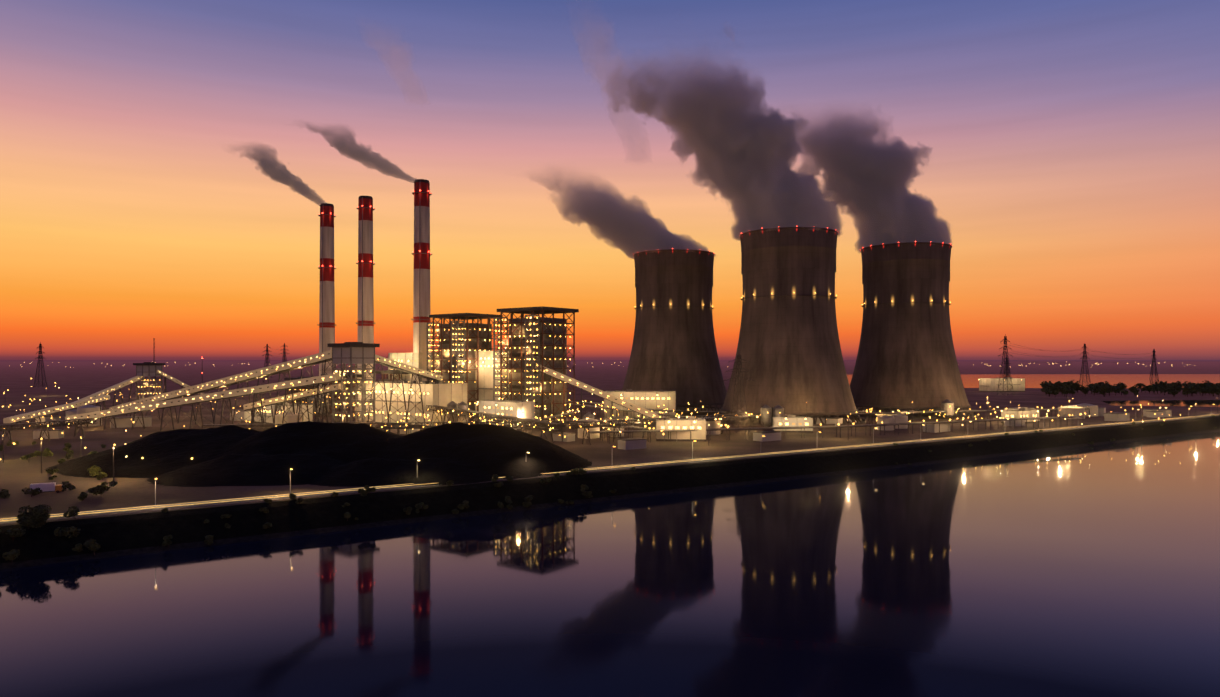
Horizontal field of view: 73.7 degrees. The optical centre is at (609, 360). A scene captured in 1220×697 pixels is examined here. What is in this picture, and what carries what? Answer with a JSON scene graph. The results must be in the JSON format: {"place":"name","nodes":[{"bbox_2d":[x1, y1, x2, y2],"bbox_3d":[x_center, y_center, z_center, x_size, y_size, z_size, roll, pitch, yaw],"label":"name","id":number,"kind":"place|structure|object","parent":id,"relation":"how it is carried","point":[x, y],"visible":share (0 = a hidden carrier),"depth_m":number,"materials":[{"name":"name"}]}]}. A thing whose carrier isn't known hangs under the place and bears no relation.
{"place":"outdoors","nodes":[
{"label":"outdoors","id":0,"kind":"place"},
{"bbox_2d":[0,190,1214,478],"bbox_3d":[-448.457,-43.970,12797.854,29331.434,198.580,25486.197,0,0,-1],"label":"lights","id":1,"kind":"object","parent":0,"point":[530,382],"visible":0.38,"depth_m":610.01},
{"bbox_2d":[0,431,1219,696],"bbox_3d":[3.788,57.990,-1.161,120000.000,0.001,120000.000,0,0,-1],"label":"water surface","id":2,"kind":"object","parent":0,"point":[1086,571],"depth_m":198.34,"materials":[{"name":"liquid"}]},
{"bbox_2d":[0,361,1219,569],"bbox_3d":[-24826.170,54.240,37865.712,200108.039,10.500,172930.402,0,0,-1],"label":"ground","id":3,"kind":"structure","parent":0,"point":[130,533],"depth_m":440.83,"materials":[{"name":"brown soil"}]},
{"bbox_2d":[30,482,62,493],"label":"truck","id":4,"kind":"object","parent":3,"relation":"on","point":[49,487],"visible":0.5,"depth_m":299.92,"materials":[{"name":"grey metal"}]},
{"bbox_2d":[0,418,97,443],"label":"yard gantry","id":5,"kind":"object","parent":3,"relation":"on","point":[77,423],"visible":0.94,"depth_m":500.92,"materials":[{"name":"metal"}]},
{"bbox_2d":[3,395,109,427],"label":"conveyor","id":6,"kind":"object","parent":3,"relation":"on","point":[34,414],"visible":0.81,"depth_m":636.35,"materials":[{"name":"metal"}]},
{"bbox_2d":[75,376,141,408],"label":"conveyor","id":7,"kind":"object","parent":3,"relation":"on","point":[135,379],"visible":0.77,"depth_m":853.41,"materials":[{"name":"metal"}]},
{"bbox_2d":[133,362,164,399],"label":"transfer house","id":8,"kind":"structure","parent":3,"relation":"on","point":[148,369],"depth_m":885.27,"materials":[{"name":"metal"}]},
{"bbox_2d":[156,370,203,394],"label":"conveyor","id":9,"kind":"object","parent":3,"relation":"on","point":[173,379],"visible":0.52,"depth_m":899.33,"materials":[{"name":"metal"}]},
{"bbox_2d":[65,373,339,430],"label":"conveyor","id":10,"kind":"object","parent":3,"relation":"on","point":[266,388],"visible":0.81,"depth_m":558.83,"materials":[{"name":"metal"}]},
{"bbox_2d":[109,350,340,427],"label":"conveyor","id":11,"kind":"object","parent":3,"relation":"on","point":[311,360],"visible":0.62,"depth_m":597.38,"materials":[{"name":"metal"}]},
{"bbox_2d":[254,402,312,423],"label":"workshop","id":12,"kind":"structure","parent":3,"relation":"on","point":[269,420],"depth_m":626.00,"materials":[{"name":"metal"}]},
{"bbox_2d":[243,383,340,427],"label":"conveyor","id":13,"kind":"object","parent":3,"relation":"on","point":[296,396],"visible":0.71,"depth_m":556.51,"materials":[{"name":"metal"}]},
{"bbox_2d":[284,377,318,403],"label":"precipitator frame","id":14,"kind":"object","parent":3,"relation":"on","point":[296,390],"visible":0.25,"depth_m":785.87,"materials":[{"name":"metal"}]},
{"bbox_2d":[47,421,591,486],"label":"coal stockpile","id":15,"kind":"object","parent":3,"relation":"on","point":[328,454],"visible":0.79,"depth_m":357.24,"materials":[{"name":"black stone"}]},
{"bbox_2d":[317,203,335,407],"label":"chimney","id":16,"kind":"object","parent":3,"relation":"on","point":[326,325],"visible":0.88,"depth_m":786.10,"materials":[{"name":"paint"}]},
{"bbox_2d":[321,373,361,414],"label":"precipitator frame","id":17,"kind":"object","parent":3,"relation":"on","point":[348,385],"visible":0.19,"depth_m":741.76,"materials":[{"name":"metal"}]},
{"bbox_2d":[327,342,379,426],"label":"junction tower","id":18,"kind":"structure","parent":3,"relation":"on","point":[351,353],"depth_m":537.05,"materials":[{"name":"metal"}]},
{"bbox_2d":[356,196,375,410],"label":"chimney","id":19,"kind":"object","parent":3,"relation":"on","point":[365,322],"visible":0.79,"depth_m":749.87,"materials":[{"name":"paint"}]},
{"bbox_2d":[370,370,408,381],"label":"industrial building","id":20,"kind":"structure","parent":3,"relation":"on","point":[390,372],"depth_m":686.47,"materials":[{"name":"metal"}]},
{"bbox_2d":[368,355,442,431],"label":"conveyor to bunkers","id":21,"kind":"object","parent":3,"relation":"on","point":[403,367],"visible":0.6,"depth_m":582.75,"materials":[{"name":"metal"}]},
{"bbox_2d":[202,420,619,441],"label":"yard gantry","id":22,"kind":"object","parent":3,"relation":"on","point":[383,426],"visible":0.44,"depth_m":481.65,"materials":[{"name":"metal"}]},
{"bbox_2d":[358,380,466,425],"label":"turbine hall","id":23,"kind":"structure","parent":3,"relation":"on","point":[442,393],"depth_m":614.91,"materials":[{"name":"metal"}]},
{"bbox_2d":[388,352,438,381],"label":"turbine hall","id":24,"kind":"structure","parent":3,"relation":"on","point":[413,359],"depth_m":686.97,"materials":[{"name":"metal"}]},
{"bbox_2d":[411,179,431,380],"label":"chimney","id":25,"kind":"object","parent":3,"relation":"on","point":[421,300],"visible":0.65,"depth_m":681.69,"materials":[{"name":"paint"}]},
{"bbox_2d":[427,321,439,381],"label":"stair tower","id":26,"kind":"structure","parent":3,"relation":"on","point":[431,326],"depth_m":667.28,"materials":[{"name":"metal"}]},
{"bbox_2d":[451,319,464,382],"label":"stair tower","id":27,"kind":"structure","parent":3,"relation":"on","point":[458,332],"depth_m":637.37,"materials":[{"name":"metal"}]},
{"bbox_2d":[429,313,502,421],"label":"boiler house","id":28,"kind":"structure","parent":3,"relation":"on","point":[478,338],"depth_m":650.58,"materials":[{"name":"metal"}]},
{"bbox_2d":[473,349,508,421],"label":"bunker bay","id":29,"kind":"object","parent":3,"relation":"on","point":[485,388],"visible":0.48,"depth_m":641.67,"materials":[{"name":"metal"}]},
{"bbox_2d":[426,405,561,443],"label":"long gantry","id":30,"kind":"object","parent":3,"relation":"on","point":[450,410],"visible":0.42,"depth_m":491.18,"materials":[{"name":"metal"}]},
{"bbox_2d":[493,315,507,399],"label":"stair tower","id":31,"kind":"structure","parent":3,"relation":"on","point":[494,357],"depth_m":623.09,"materials":[{"name":"metal"}]},
{"bbox_2d":[479,399,534,430],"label":"control block","id":32,"kind":"structure","parent":3,"relation":"on","point":[512,408],"depth_m":579.04,"materials":[{"name":"metal"}]},
{"bbox_2d":[525,313,539,422],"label":"stair tower","id":33,"kind":"structure","parent":3,"relation":"on","point":[532,345],"depth_m":591.85,"materials":[{"name":"metal"}]},
{"bbox_2d":[497,306,578,424],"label":"boiler house","id":34,"kind":"structure","parent":3,"relation":"on","point":[551,339],"depth_m":610.51,"materials":[{"name":"metal"}]},
{"bbox_2d":[33,334,1158,432],"bbox_3d":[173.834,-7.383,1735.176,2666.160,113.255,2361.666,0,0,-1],"label":"transmission towers","id":35,"kind":"structure","parent":3,"relation":"on","point":[1006,363],"depth_m":1476.20,"materials":[{"name":"metal"}]},
{"bbox_2d":[535,363,658,425],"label":"conveyor","id":36,"kind":"object","parent":3,"relation":"on","point":[597,392],"visible":0.85,"depth_m":597.52,"materials":[{"name":"metal"}]},
{"bbox_2d":[0,379,1219,563],"bbox_3d":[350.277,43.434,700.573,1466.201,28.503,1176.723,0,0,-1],"label":"trees","id":37,"kind":"object","parent":3,"relation":"on","point":[38,515],"visible":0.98,"depth_m":320.01,"materials":[{"name":"green plant"}]},
{"bbox_2d":[3,388,1218,480],"bbox_3d":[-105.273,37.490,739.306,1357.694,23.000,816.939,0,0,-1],"label":"lights","id":38,"kind":"object","parent":3,"relation":"on","point":[894,420],"visible":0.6,"depth_m":586.05,"materials":[{"name":"metal"}]},
{"bbox_2d":[603,389,675,418],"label":"building","id":39,"kind":"structure","parent":3,"relation":"on","point":[663,400],"depth_m":683.09,"materials":[{"name":"metal"}]},
{"bbox_2d":[568,414,740,444],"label":"gantry","id":40,"kind":"object","parent":3,"relation":"on","point":[594,425],"visible":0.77,"depth_m":492.64,"materials":[{"name":"metal"}]},
{"bbox_2d":[622,249,732,415],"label":"cooling tower","id":41,"kind":"structure","parent":3,"relation":"on","point":[674,348],"depth_m":748.77,"materials":[{"name":"concrete"}]},
{"bbox_2d":[656,416,705,440],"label":"pump house","id":42,"kind":"structure","parent":3,"relation":"on","point":[699,426],"depth_m":494.49,"materials":[{"name":"metal"}]},
{"bbox_2d":[155,404,1212,504],"bbox_3d":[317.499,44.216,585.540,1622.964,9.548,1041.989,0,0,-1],"label":"street lamps","id":43,"kind":"object","parent":3,"relation":"on","point":[692,457],"visible":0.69,"depth_m":403.97,"materials":[{"name":"grey metal"}]},
{"bbox_2d":[719,227,865,426],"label":"cooling tower","id":44,"kind":"structure","parent":3,"relation":"on","point":[789,348],"depth_m":623.79,"materials":[{"name":"concrete"}]},
{"bbox_2d":[772,415,812,432],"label":"industrial building","id":45,"kind":"structure","parent":3,"relation":"on","point":[791,420],"depth_m":554.85,"materials":[{"name":"metal"}]},
{"bbox_2d":[845,242,977,418],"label":"cooling tower","id":46,"kind":"structure","parent":3,"relation":"on","point":[906,356],"depth_m":704.02,"materials":[{"name":"concrete"}]},
{"bbox_2d":[979,377,1024,391],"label":"industrial building","id":47,"kind":"structure","parent":3,"relation":"on","point":[991,384],"depth_m":1285.16,"materials":[{"name":"metal"}]},
{"bbox_2d":[1001,407,1039,422],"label":"industrial building","id":48,"kind":"structure","parent":3,"relation":"on","point":[1024,412],"depth_m":638.04,"materials":[{"name":"metal"}]},
{"bbox_2d":[0,414,1219,523],"bbox_3d":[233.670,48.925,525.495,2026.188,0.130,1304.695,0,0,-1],"label":"road","id":49,"kind":"structure","parent":0,"point":[587,470],"depth_m":362.86,"materials":[{"name":"grey asphalt"}]},
{"bbox_2d":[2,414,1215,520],"bbox_3d":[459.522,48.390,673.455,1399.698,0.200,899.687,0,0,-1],"label":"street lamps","id":50,"kind":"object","parent":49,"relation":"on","point":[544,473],"visible":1,"depth_m":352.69,"materials":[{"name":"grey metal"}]},
{"bbox_2d":[0,0,1219,360],"label":"sky","id":51,"kind":"structure","parent":0,"point":[168,168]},
{"bbox_2d":[847,374,1219,406],"bbox_3d":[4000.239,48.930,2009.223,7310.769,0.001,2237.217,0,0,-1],"label":"river water","id":52,"kind":"structure","parent":0,"point":[1031,380],"depth_m":2009.97,"materials":[{"name":"purple liquid"}]}
]}

